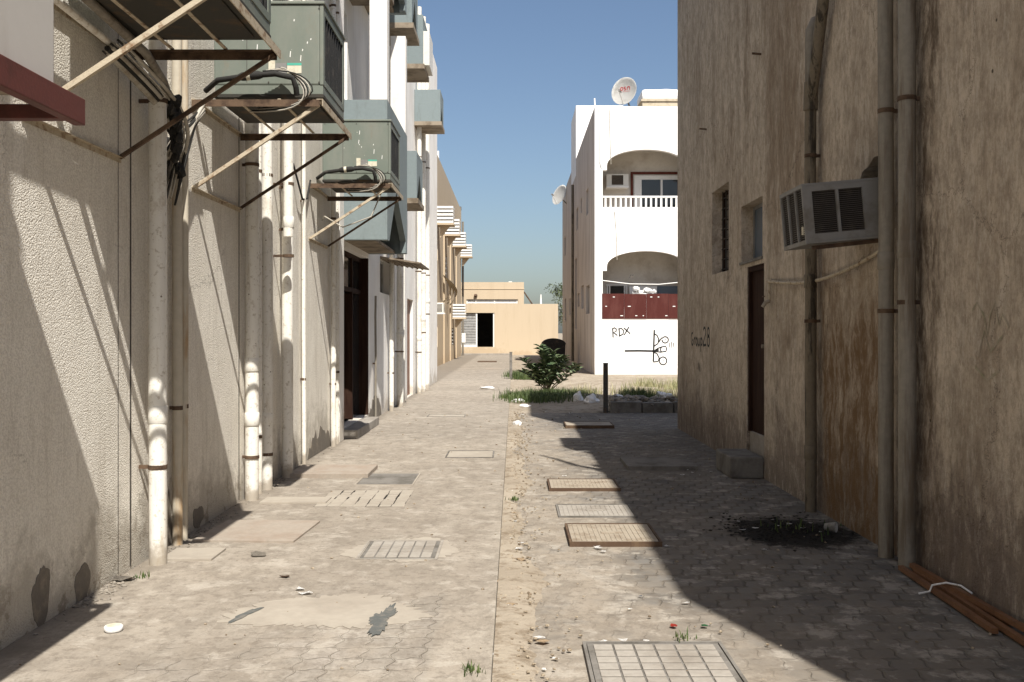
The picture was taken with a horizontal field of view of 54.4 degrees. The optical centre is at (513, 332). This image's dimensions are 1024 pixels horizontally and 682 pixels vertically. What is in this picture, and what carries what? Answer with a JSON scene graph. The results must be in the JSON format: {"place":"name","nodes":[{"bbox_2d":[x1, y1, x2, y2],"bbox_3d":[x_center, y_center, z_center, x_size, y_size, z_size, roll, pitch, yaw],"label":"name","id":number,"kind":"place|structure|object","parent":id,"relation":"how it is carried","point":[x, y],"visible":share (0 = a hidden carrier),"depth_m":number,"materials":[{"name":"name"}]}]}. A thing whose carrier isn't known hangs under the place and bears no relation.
{"place":"outdoors","nodes":[
{"label":"outdoors","id":0,"kind":"place"},
{"bbox_2d":[0,355,510,681],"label":"pavement","id":1,"kind":"structure","parent":0,"point":[167,635],"depth_m":6.10,"materials":[{"name":"concrete"}]},
{"bbox_2d":[104,623,122,632],"bbox_3d":[-2.077,1.532,5.168,0.094,0.028,0.094,0,0,0],"label":"round lid","id":2,"kind":"object","parent":1,"relation":"on","point":[113,627],"visible":1,"depth_m":5.14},
{"bbox_2d":[31,447,334,638],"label":"wall foot grit","id":3,"kind":"structure","parent":1,"relation":"on","point":[87,599],"depth_m":6.13,"materials":[{"name":"gravel"}]},
{"bbox_2d":[167,548,225,560],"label":"slab cover","id":4,"kind":"object","parent":1,"relation":"on","point":[193,554],"visible":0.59,"depth_m":6.88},
{"bbox_2d":[192,520,319,542],"bbox_3d":[-1.980,1.552,7.750,0.760,0.036,0.800,0,0,3],"label":"slab cover","id":5,"kind":"object","parent":1,"relation":"on","point":[269,531],"visible":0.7,"depth_m":7.67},
{"bbox_2d":[259,497,331,503],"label":"slab cover","id":6,"kind":"object","parent":1,"relation":"on","point":[291,500],"visible":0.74,"depth_m":9.09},
{"bbox_2d":[216,593,434,628],"bbox_3d":[-1.011,1.548,5.554,1.170,0.003,0.716,0,0,0],"label":"cement patch","id":7,"kind":"object","parent":1,"relation":"on","point":[351,610],"visible":1,"depth_m":5.50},
{"bbox_2d":[228,603,397,636],"bbox_3d":[-1.082,1.544,5.369,0.881,0.003,0.623,0,0,0],"label":"tar mark","id":8,"kind":"object","parent":7,"relation":"on","point":[379,622],"visible":1,"depth_m":5.37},
{"bbox_2d":[290,464,377,477],"bbox_3d":[-1.975,1.537,10.975,0.850,0.066,0.750,0,0,0],"label":"slab cover","id":9,"kind":"object","parent":1,"relation":"on","point":[335,470],"visible":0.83,"depth_m":10.85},
{"bbox_2d":[314,490,413,506],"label":"paving blocks","id":10,"kind":"structure","parent":1,"relation":"on","point":[367,496],"depth_m":9.26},
{"bbox_2d":[326,491,410,506],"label":"open joints","id":11,"kind":"object","parent":1,"relation":"on","point":[370,499],"visible":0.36,"depth_m":9.34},
{"bbox_2d":[354,473,420,484],"bbox_3d":[-1.320,1.556,10.525,0.600,0.027,0.850,0,0,0],"label":"drain cover","id":12,"kind":"object","parent":1,"relation":"on","point":[391,478],"visible":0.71,"depth_m":10.48,"materials":[{"name":"concrete"}]},
{"bbox_2d":[355,540,443,559],"bbox_3d":[-0.800,1.555,7.090,0.560,0.030,0.620,0,0,0],"label":"drain cover","id":13,"kind":"object","parent":1,"relation":"on","point":[401,549],"visible":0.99,"depth_m":7.04,"materials":[{"name":"concrete"}]},
{"bbox_2d":[340,537,459,562],"bbox_3d":[-0.797,1.548,7.119,0.829,0.002,0.852,0,0,0],"label":"mortar patch","id":14,"kind":"object","parent":1,"relation":"on","point":[447,548],"visible":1,"depth_m":7.07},
{"bbox_2d":[133,496,696,676],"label":"weeds","id":15,"kind":"object","parent":1,"relation":"on","point":[471,668],"visible":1,"depth_m":5.00,"materials":[{"name":"green plant"}]},
{"bbox_2d":[445,450,494,457],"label":"drain cover","id":16,"kind":"object","parent":1,"relation":"on","point":[469,453],"visible":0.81,"depth_m":12.60,"materials":[{"name":"concrete"}]},
{"bbox_2d":[461,353,509,354],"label":"kerb","id":17,"kind":"structure","parent":1,"relation":"on","point":[486,353],"depth_m":69.30,"materials":[{"name":"concrete"}]},
{"bbox_2d":[418,0,677,332],"label":"sky","id":18,"kind":"structure","parent":0,"point":[512,75],"materials":[{"name":"blue"}]},
{"bbox_2d":[492,333,677,669],"bbox_3d":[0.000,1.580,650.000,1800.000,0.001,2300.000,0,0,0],"label":"ground","id":19,"kind":"structure","parent":0,"point":[582,374],"depth_m":34.18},
{"bbox_2d":[0,0,444,649],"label":"apartment building","id":20,"kind":"structure","parent":19,"relation":"on","point":[74,498],"depth_m":6.64,"materials":[{"name":"paint"}]},
{"bbox_2d":[0,54,84,125],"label":"wall bracket","id":21,"kind":"object","parent":20,"relation":"attached to","point":[45,99],"depth_m":3.72,"materials":[{"name":"red metal"}]},
{"bbox_2d":[0,0,53,82],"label":"cooling unit","id":22,"kind":"object","parent":21,"relation":"on","point":[27,34],"depth_m":3.63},
{"bbox_2d":[54,0,158,89],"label":"conduit","id":23,"kind":"object","parent":20,"relation":"attached to","point":[69,10],"visible":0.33,"depth_m":5.61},
{"bbox_2d":[81,0,170,98],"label":"conduit","id":24,"kind":"object","parent":20,"relation":"attached to","point":[109,19],"visible":0.66,"depth_m":5.83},
{"bbox_2d":[24,0,280,162],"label":"wall bracket","id":25,"kind":"object","parent":20,"relation":"attached to","point":[264,56],"depth_m":6.03,"materials":[{"name":"metal"}]},
{"bbox_2d":[96,0,270,39],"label":"cooling unit","id":26,"kind":"object","parent":25,"relation":"on","point":[222,19],"visible":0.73,"depth_m":5.78,"materials":[{"name":"grey metal"}]},
{"bbox_2d":[139,40,167,565],"bbox_3d":[-2.421,-3.350,6.673,0.198,9.801,0.126,0,0,0],"label":"drainpipe","id":27,"kind":"object","parent":20,"relation":"attached to","point":[157,467],"visible":0.93,"depth_m":6.62,"materials":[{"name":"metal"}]},
{"bbox_2d":[102,39,204,205],"bbox_3d":[-2.370,-1.325,6.722,0.229,0.840,1.693,0,0,0],"label":"cable bundle","id":28,"kind":"object","parent":20,"relation":"attached to","point":[180,136],"visible":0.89,"depth_m":6.78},
{"bbox_2d":[166,265,166,351],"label":"drainpipe","id":29,"kind":"object","parent":20,"relation":"attached to","point":[166,308],"visible":0.08,"depth_m":6.99,"materials":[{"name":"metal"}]},
{"bbox_2d":[169,40,182,545],"bbox_3d":[-2.468,-3.350,7.269,0.104,9.800,0.082,0,0,0],"label":"drainpipe","id":30,"kind":"object","parent":20,"relation":"attached to","point":[176,407],"visible":0.6,"depth_m":7.24,"materials":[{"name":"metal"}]},
{"bbox_2d":[182,40,188,540],"bbox_3d":[-2.474,-3.350,7.434,0.092,9.800,0.070,0,0,0],"label":"drainpipe","id":31,"kind":"object","parent":20,"relation":"attached to","point":[185,207],"visible":0.44,"depth_m":7.41,"materials":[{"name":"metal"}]},
{"bbox_2d":[242,122,259,500],"bbox_3d":[-2.436,-3.350,9.211,0.168,9.800,0.133,0,0,0],"label":"drainpipe","id":32,"kind":"object","parent":20,"relation":"attached to","point":[252,370],"visible":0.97,"depth_m":9.16,"materials":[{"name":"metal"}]},
{"bbox_2d":[259,123,261,493],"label":"drainpipe","id":33,"kind":"object","parent":20,"relation":"attached to","point":[260,311],"visible":0.41,"depth_m":9.56,"materials":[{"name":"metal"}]},
{"bbox_2d":[262,0,272,489],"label":"drainpipe","id":34,"kind":"object","parent":20,"relation":"attached to","point":[267,321],"visible":0.77,"depth_m":9.78,"materials":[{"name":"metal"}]},
{"bbox_2d":[191,99,351,211],"bbox_3d":[-1.996,-1.462,8.435,1.023,0.725,1.380,0,0,0],"label":"wall bracket","id":35,"kind":"object","parent":20,"relation":"attached to","point":[276,135],"depth_m":8.13,"materials":[{"name":"metal"}]},
{"bbox_2d":[203,67,312,112],"bbox_3d":[-1.989,-1.892,7.757,0.871,0.334,0.226,0,0,0],"label":"refrigerant pipe","id":36,"kind":"object","parent":35,"relation":"attached to","point":[293,77],"visible":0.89,"depth_m":7.69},
{"bbox_2d":[214,1,345,122],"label":"cooling unit","id":37,"kind":"object","parent":35,"relation":"on","point":[308,38],"visible":0.75,"depth_m":7.80,"materials":[{"name":"grey metal"}]},
{"bbox_2d":[273,0,293,257],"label":"drainpipe","id":38,"kind":"object","parent":20,"relation":"attached to","point":[288,217],"visible":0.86,"depth_m":10.35,"materials":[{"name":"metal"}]},
{"bbox_2d":[279,0,293,477],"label":"drainpipe","id":39,"kind":"object","parent":20,"relation":"attached to","point":[287,363],"visible":0.41,"depth_m":10.60,"materials":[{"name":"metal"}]},
{"bbox_2d":[293,163,310,199],"bbox_3d":[-2.465,-1.723,11.650,0.054,0.367,0.917,0,0,0],"label":"looped cable","id":40,"kind":"object","parent":20,"relation":"attached to","point":[300,191],"visible":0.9,"depth_m":11.49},
{"bbox_2d":[300,0,305,463],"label":"drainpipe","id":41,"kind":"object","parent":20,"relation":"attached to","point":[303,378],"visible":0.79,"depth_m":11.69,"materials":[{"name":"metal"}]},
{"bbox_2d":[329,0,335,446],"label":"drainpipe","id":42,"kind":"object","parent":20,"relation":"attached to","point":[333,312],"visible":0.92,"depth_m":13.53,"materials":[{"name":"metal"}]},
{"bbox_2d":[336,0,339,443],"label":"drainpipe","id":43,"kind":"object","parent":20,"relation":"attached to","point":[337,277],"visible":0.52,"depth_m":13.86,"materials":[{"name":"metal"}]},
{"bbox_2d":[309,183,402,248],"bbox_3d":[-1.996,-1.477,12.785,1.023,0.715,1.220,0,0,0],"label":"wall bracket","id":44,"kind":"object","parent":20,"relation":"attached to","point":[365,199],"depth_m":12.51,"materials":[{"name":"metal"}]},
{"bbox_2d":[322,119,400,192],"bbox_3d":[-1.930,-2.225,12.710,0.860,0.780,1.004,0,0,0],"label":"cooling unit","id":45,"kind":"object","parent":44,"relation":"on","point":[375,143],"visible":0.84,"depth_m":12.22,"materials":[{"name":"grey metal"}]},
{"bbox_2d":[316,164,385,191],"bbox_3d":[-1.989,-1.892,12.177,0.871,0.334,0.226,0,0,0],"label":"refrigerant pipe","id":46,"kind":"object","parent":45,"relation":"attached to","point":[373,170],"visible":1,"depth_m":12.11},
{"bbox_2d":[322,188,383,227],"bbox_3d":[-2.140,-1.552,12.472,1.044,0.522,0.373,0,0,32],"label":"drooping cable","id":47,"kind":"object","parent":45,"relation":"hanging from","point":[356,221],"visible":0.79,"depth_m":12.31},
{"bbox_2d":[344,250,367,419],"bbox_3d":[-2.943,0.055,15.755,0.926,2.710,2.690,0,0,0],"label":"glass door","id":48,"kind":"structure","parent":20,"relation":"in","point":[355,268],"depth_m":16.65,"materials":[{"name":"black"}]},
{"bbox_2d":[373,296,376,416],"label":"drainpipe","id":49,"kind":"object","parent":20,"relation":"attached to","point":[375,363],"visible":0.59,"depth_m":17.63,"materials":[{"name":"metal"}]},
{"bbox_2d":[380,261,383,292],"bbox_3d":[-2.680,-1.090,19.434,0.060,0.678,1.671,0,0,0],"label":"window","id":50,"kind":"structure","parent":20,"relation":"in","point":[381,263],"depth_m":20.17,"materials":[{"name":"glass"}]},
{"bbox_2d":[387,64,393,410],"bbox_3d":[-2.433,-3.350,19.658,0.149,9.800,0.098,0,0,0],"label":"drainpipe","id":51,"kind":"object","parent":20,"relation":"attached to","point":[391,337],"visible":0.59,"depth_m":19.62,"materials":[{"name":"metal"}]},
{"bbox_2d":[395,254,403,405],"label":"drainpipe","id":52,"kind":"object","parent":20,"relation":"attached to","point":[399,351],"visible":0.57,"depth_m":20.86,"materials":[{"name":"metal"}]},
{"bbox_2d":[404,254,404,402],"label":"drainpipe","id":53,"kind":"object","parent":20,"relation":"attached to","point":[404,331],"visible":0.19,"depth_m":21.83,"materials":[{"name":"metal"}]},
{"bbox_2d":[407,300,409,394],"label":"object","id":54,"kind":"structure","parent":20,"relation":"in","point":[408,301],"depth_m":24.42,"materials":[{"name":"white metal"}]},
{"bbox_2d":[415,6,421,393],"bbox_3d":[-2.420,-3.350,25.251,0.175,9.800,0.129,0,0,0],"label":"drainpipe","id":55,"kind":"object","parent":20,"relation":"attached to","point":[419,314],"visible":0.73,"depth_m":25.20,"materials":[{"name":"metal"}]},
{"bbox_2d":[421,16,425,391],"bbox_3d":[-2.400,-3.350,26.037,0.216,9.800,0.150,0,0,0],"label":"drainpipe","id":56,"kind":"object","parent":20,"relation":"attached to","point":[423,262],"visible":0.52,"depth_m":25.98,"materials":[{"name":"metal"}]},
{"bbox_2d":[426,23,429,389],"bbox_3d":[-2.374,-3.400,27.002,0.212,9.900,0.194,0,0,40],"label":"drainpipe","id":57,"kind":"object","parent":20,"relation":"attached to","point":[428,255],"visible":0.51,"depth_m":26.93,"materials":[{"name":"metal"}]},
{"bbox_2d":[437,151,463,365],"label":"apartment building","id":58,"kind":"structure","parent":19,"relation":"on","point":[448,333],"depth_m":52.65,"materials":[{"name":"paint"}]},
{"bbox_2d":[437,303,445,313],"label":"window conditioner","id":59,"kind":"object","parent":58,"relation":"attached to","point":[440,308],"depth_m":41.80,"materials":[{"name":"white paint"}]},
{"bbox_2d":[437,206,454,237],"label":"conditioner cage","id":60,"kind":"object","parent":58,"relation":"attached to","point":[445,218],"visible":0.98,"depth_m":45.21,"materials":[{"name":"white paint"}]},
{"bbox_2d":[445,219,460,246],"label":"conditioner cage","id":61,"kind":"object","parent":58,"relation":"attached to","point":[452,234],"visible":0.81,"depth_m":50.50,"materials":[{"name":"white paint"}]},
{"bbox_2d":[452,304,466,328],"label":"conditioner cage","id":62,"kind":"object","parent":58,"relation":"attached to","point":[459,313],"visible":1,"depth_m":56.81,"materials":[{"name":"white paint"}]},
{"bbox_2d":[452,232,466,257],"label":"conditioner cage","id":63,"kind":"object","parent":58,"relation":"attached to","point":[459,245],"visible":0.82,"depth_m":56.81,"materials":[{"name":"white paint"}]},
{"bbox_2d":[460,244,472,265],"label":"conditioner cage","id":64,"kind":"object","parent":58,"relation":"attached to","point":[466,254],"visible":0.91,"depth_m":65.20,"materials":[{"name":"white paint"}]},
{"bbox_2d":[461,282,557,354],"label":"garage building","id":65,"kind":"structure","parent":19,"relation":"on","point":[501,317],"depth_m":70.50,"materials":[{"name":"paint"}]},
{"bbox_2d":[544,282,561,322],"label":"tree","id":66,"kind":"object","parent":19,"relation":"on","point":[556,291],"visible":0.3,"depth_m":79.91,"materials":[{"name":"green plant"}]},
{"bbox_2d":[541,338,565,365],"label":"waste bin","id":67,"kind":"object","parent":19,"relation":"on","point":[553,344],"visible":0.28,"depth_m":46.00,"materials":[{"name":"black plastic"}]},
{"bbox_2d":[493,368,671,403],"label":"green grass","id":68,"kind":"structure","parent":19,"relation":"on","point":[541,395],"depth_m":22.67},
{"bbox_2d":[519,381,676,411],"bbox_3d":[6.050,1.501,24.850,11.900,0.168,10.300,0,0,0],"label":"earth bed","id":69,"kind":"object","parent":19,"relation":"on","point":[571,406],"visible":0.17,"depth_m":21.57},
{"bbox_2d":[517,344,581,390],"bbox_3d":[0.986,0.907,24.642,1.479,1.264,1.742,0,0,-28],"label":"bush","id":70,"kind":"object","parent":69,"relation":"on","point":[549,370],"visible":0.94,"depth_m":24.52,"materials":[{"name":"green plant"}]},
{"bbox_2d":[573,391,583,400],"bbox_3d":[1.395,1.394,21.702,0.227,0.253,0.174,0,0,26],"label":"plastic bag","id":71,"kind":"object","parent":69,"relation":"on","point":[577,396],"visible":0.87,"depth_m":21.64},
{"bbox_2d":[584,393,599,403],"bbox_3d":[1.670,1.412,21.296,0.344,0.236,0.299,0,0,0],"label":"plastic bag","id":72,"kind":"object","parent":69,"relation":"on","point":[591,398],"visible":0.8,"depth_m":21.21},
{"bbox_2d":[608,394,677,405],"bbox_3d":[2.958,1.377,19.949,2.212,0.242,1.224,0,0,13],"label":"rubble","id":73,"kind":"object","parent":69,"relation":"on","point":[628,397],"visible":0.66,"depth_m":20.02,"materials":[{"name":"stone"}]},
{"bbox_2d":[603,363,607,412],"bbox_3d":[1.800,1.097,19.505,0.100,1.005,0.100,0,0,0],"label":"bollard","id":74,"kind":"object","parent":19,"relation":"on","point":[605,387],"visible":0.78,"depth_m":19.46,"materials":[{"name":"metal"}]},
{"bbox_2d":[562,105,677,374],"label":"apartment building","id":75,"kind":"structure","parent":19,"relation":"on","point":[618,245],"depth_m":37.30,"materials":[{"name":"white paint"}]},
{"bbox_2d":[551,185,566,204],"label":"satellite dish","id":76,"kind":"object","parent":75,"relation":"attached to","point":[558,195],"visible":0.98,"depth_m":57.20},
{"bbox_2d":[608,286,623,293],"bbox_3d":[3.973,-1.175,38.784,0.632,1.263,0.028,0,0,0],"label":"balcony window","id":77,"kind":"structure","parent":75,"relation":"in","point":[613,289],"depth_m":38.77,"materials":[{"name":"glass"}]},
{"bbox_2d":[605,174,628,188],"bbox_3d":[3.998,-5.838,38.550,0.848,0.525,0.500,0,0,0],"label":"window conditioner","id":78,"kind":"object","parent":75,"relation":"attached to","point":[616,181],"depth_m":38.35,"materials":[{"name":"white paint"}]},
{"bbox_2d":[612,77,636,105],"bbox_3d":[4.120,-9.032,37.454,0.766,1.204,0.765,0,0,-20],"label":"satellite dish","id":79,"kind":"object","parent":75,"relation":"on","point":[624,89],"visible":1,"depth_m":37.57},
{"bbox_2d":[632,286,656,293],"bbox_3d":[4.993,-1.159,38.146,0.975,1.232,0.308,0,0,0],"label":"laundry","id":80,"kind":"object","parent":75,"relation":"on","point":[637,290],"visible":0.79,"depth_m":38.09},
{"bbox_2d":[634,175,677,206],"bbox_3d":[5.925,-5.373,38.769,2.460,1.476,0.057,0,0,0],"label":"window","id":81,"kind":"structure","parent":75,"relation":"in","point":[644,185],"depth_m":38.77,"materials":[{"name":"white paint"}]},
{"bbox_2d":[637,89,677,105],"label":"roof tank","id":82,"kind":"object","parent":75,"relation":"on","point":[664,97],"visible":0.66,"depth_m":40.10,"materials":[{"name":"beige plastic"}]},
{"bbox_2d":[657,286,677,293],"bbox_3d":[6.001,-1.175,38.779,0.831,1.263,0.038,0,0,0],"label":"balcony window","id":83,"kind":"structure","parent":75,"relation":"in","point":[660,289],"depth_m":38.76,"materials":[{"name":"blue glass"}]},
{"bbox_2d":[610,401,640,412],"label":"kerb block","id":84,"kind":"structure","parent":19,"relation":"on","point":[625,406],"depth_m":19.47,"materials":[{"name":"concrete"}]},
{"bbox_2d":[641,402,672,412],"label":"kerb block","id":85,"kind":"structure","parent":19,"relation":"on","point":[660,407],"depth_m":19.47,"materials":[{"name":"concrete"}]},
{"bbox_2d":[678,0,1023,622],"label":"apartment building","id":86,"kind":"structure","parent":19,"relation":"on","point":[741,381],"depth_m":7.79,"materials":[{"name":"paint"}]},
{"bbox_2d":[722,190,728,271],"bbox_3d":[2.841,-1.335,12.980,0.077,1.108,1.043,0,0,0],"label":"window","id":87,"kind":"structure","parent":86,"relation":"in","point":[725,196],"depth_m":13.30,"materials":[{"name":"black glass"}]},
{"bbox_2d":[748,263,763,434],"bbox_3d":[2.750,0.191,11.087,0.100,1.879,0.780,0,0,0],"label":"door","id":88,"kind":"structure","parent":86,"relation":"in","point":[755,273],"depth_m":11.24,"materials":[{"name":"wood"}]},
{"bbox_2d":[753,202,762,257],"bbox_3d":[2.850,-1.152,11.270,0.040,0.653,1.008,0,0,0],"label":"window","id":89,"kind":"structure","parent":86,"relation":"in","point":[757,210],"depth_m":11.57,"materials":[{"name":"grey glass"}]},
{"bbox_2d":[803,0,828,511],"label":"drainpipe","id":90,"kind":"object","parent":86,"relation":"attached to","point":[815,31],"visible":0.98,"depth_m":8.70,"materials":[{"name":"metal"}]},
{"bbox_2d":[767,250,877,284],"bbox_3d":[2.648,-0.526,8.754,0.044,0.180,3.313,0,0,0],"label":"water pipe","id":91,"kind":"object","parent":86,"relation":"attached to","point":[864,260],"visible":0.76,"depth_m":8.21,"materials":[{"name":"beige metal"}]},
{"bbox_2d":[761,283,770,307],"bbox_3d":[2.622,-0.385,10.366,0.099,0.260,0.070,0,0,0],"label":"wall tap","id":92,"kind":"object","parent":91,"relation":"hanging from","point":[765,302],"depth_m":10.35,"materials":[{"name":"beige metal"}]},
{"bbox_2d":[779,177,877,250],"bbox_3d":[2.481,-0.875,7.550,0.775,0.540,0.600,0,0,0],"label":"window conditioner","id":93,"kind":"object","parent":86,"relation":"attached to","point":[830,214],"depth_m":7.26,"materials":[{"name":"metal"}]},
{"bbox_2d":[877,0,897,557],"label":"drainpipe","id":94,"kind":"object","parent":86,"relation":"attached to","point":[886,111],"visible":0.98,"depth_m":6.93,"materials":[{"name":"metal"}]},
{"bbox_2d":[897,0,919,570],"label":"drainpipe","id":95,"kind":"object","parent":86,"relation":"attached to","point":[907,99],"visible":0.94,"depth_m":6.55,"materials":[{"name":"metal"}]},
{"bbox_2d":[570,376,677,398],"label":"dry grass","id":96,"kind":"structure","parent":0,"point":[674,383],"depth_m":24.82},
{"bbox_2d":[513,413,1023,681],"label":"paved path","id":97,"kind":"structure","parent":0,"point":[817,623],"depth_m":6.26,"materials":[{"name":"stone"}]},
{"bbox_2d":[19,411,1006,680],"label":"grit","id":98,"kind":"object","parent":97,"relation":"on","point":[517,417],"visible":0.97,"depth_m":7.40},
{"bbox_2d":[492,412,550,681],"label":"sand strip","id":99,"kind":"object","parent":97,"relation":"on","point":[508,619],"visible":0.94,"depth_m":6.02,"materials":[{"name":"sand"}]},
{"bbox_2d":[547,479,620,490],"bbox_3d":[0.705,1.563,10.175,0.710,0.053,0.650,0,0,0],"label":"drain cover","id":100,"kind":"object","parent":97,"relation":"on","point":[583,485],"visible":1,"depth_m":10.05,"materials":[{"name":"metal"}]},
{"bbox_2d":[563,422,614,428],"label":"drain cover","id":101,"kind":"object","parent":97,"relation":"on","point":[589,425],"visible":0.81,"depth_m":16.30,"materials":[{"name":"metal"}]},
{"bbox_2d":[556,504,636,517],"bbox_3d":[0.715,1.573,8.750,0.670,0.035,0.600,0,0,0],"label":"drain cover","id":102,"kind":"object","parent":97,"relation":"on","point":[597,510],"visible":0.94,"depth_m":8.69,"materials":[{"name":"concrete"}]},
{"bbox_2d":[565,523,661,546],"bbox_3d":[0.750,1.561,7.660,0.680,0.058,0.720,0,0,0],"label":"drain cover","id":103,"kind":"object","parent":97,"relation":"on","point":[612,534],"visible":0.98,"depth_m":7.55,"materials":[{"name":"metal"}]},
{"bbox_2d":[620,457,697,469],"bbox_3d":[1.700,1.557,11.775,0.800,0.066,0.850,0,0,0],"label":"drain cover","id":104,"kind":"object","parent":97,"relation":"on","point":[656,463],"visible":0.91,"depth_m":11.58,"materials":[{"name":"concrete"}]},
{"bbox_2d":[582,641,747,681],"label":"drain cover","id":105,"kind":"object","parent":97,"relation":"on","point":[652,661],"visible":1,"depth_m":4.68,"materials":[{"name":"concrete"}]},
{"bbox_2d":[702,512,854,550],"bbox_3d":[2.125,1.558,7.891,1.274,0.015,1.597,0,0,0],"label":"debris","id":106,"kind":"object","parent":97,"relation":"on","point":[786,529],"visible":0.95,"depth_m":7.87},
{"bbox_2d":[759,513,843,541],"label":"weeds","id":107,"kind":"object","parent":97,"relation":"on","point":[799,526],"visible":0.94,"depth_m":7.88,"materials":[{"name":"green plant"}]},
{"bbox_2d":[824,522,837,531],"bbox_3d":[2.466,1.510,7.745,0.090,0.079,0.080,0,0,37],"label":"paper cup","id":108,"kind":"object","parent":97,"relation":"on","point":[832,526],"visible":0.94,"depth_m":7.73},
{"bbox_2d":[898,565,998,633],"bbox_3d":[2.518,1.545,5.850,0.034,0.028,1.401,0,0,2],"label":"wood batten","id":109,"kind":"object","parent":97,"relation":"on","point":[966,611],"visible":1,"depth_m":5.69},
{"bbox_2d":[918,582,972,593],"bbox_3d":[2.559,1.524,5.898,0.299,0.083,0.063,0,0,31],"label":"tie cord","id":110,"kind":"object","parent":109,"relation":"attached to","point":[963,587],"visible":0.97,"depth_m":5.92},
{"bbox_2d":[912,569,1023,645],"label":"wood batten","id":111,"kind":"object","parent":97,"relation":"on","point":[1007,630],"visible":0.78,"depth_m":5.44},
{"bbox_2d":[909,563,1023,631],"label":"wood batten","id":112,"kind":"object","parent":111,"relation":"on","point":[999,614],"visible":1,"depth_m":5.65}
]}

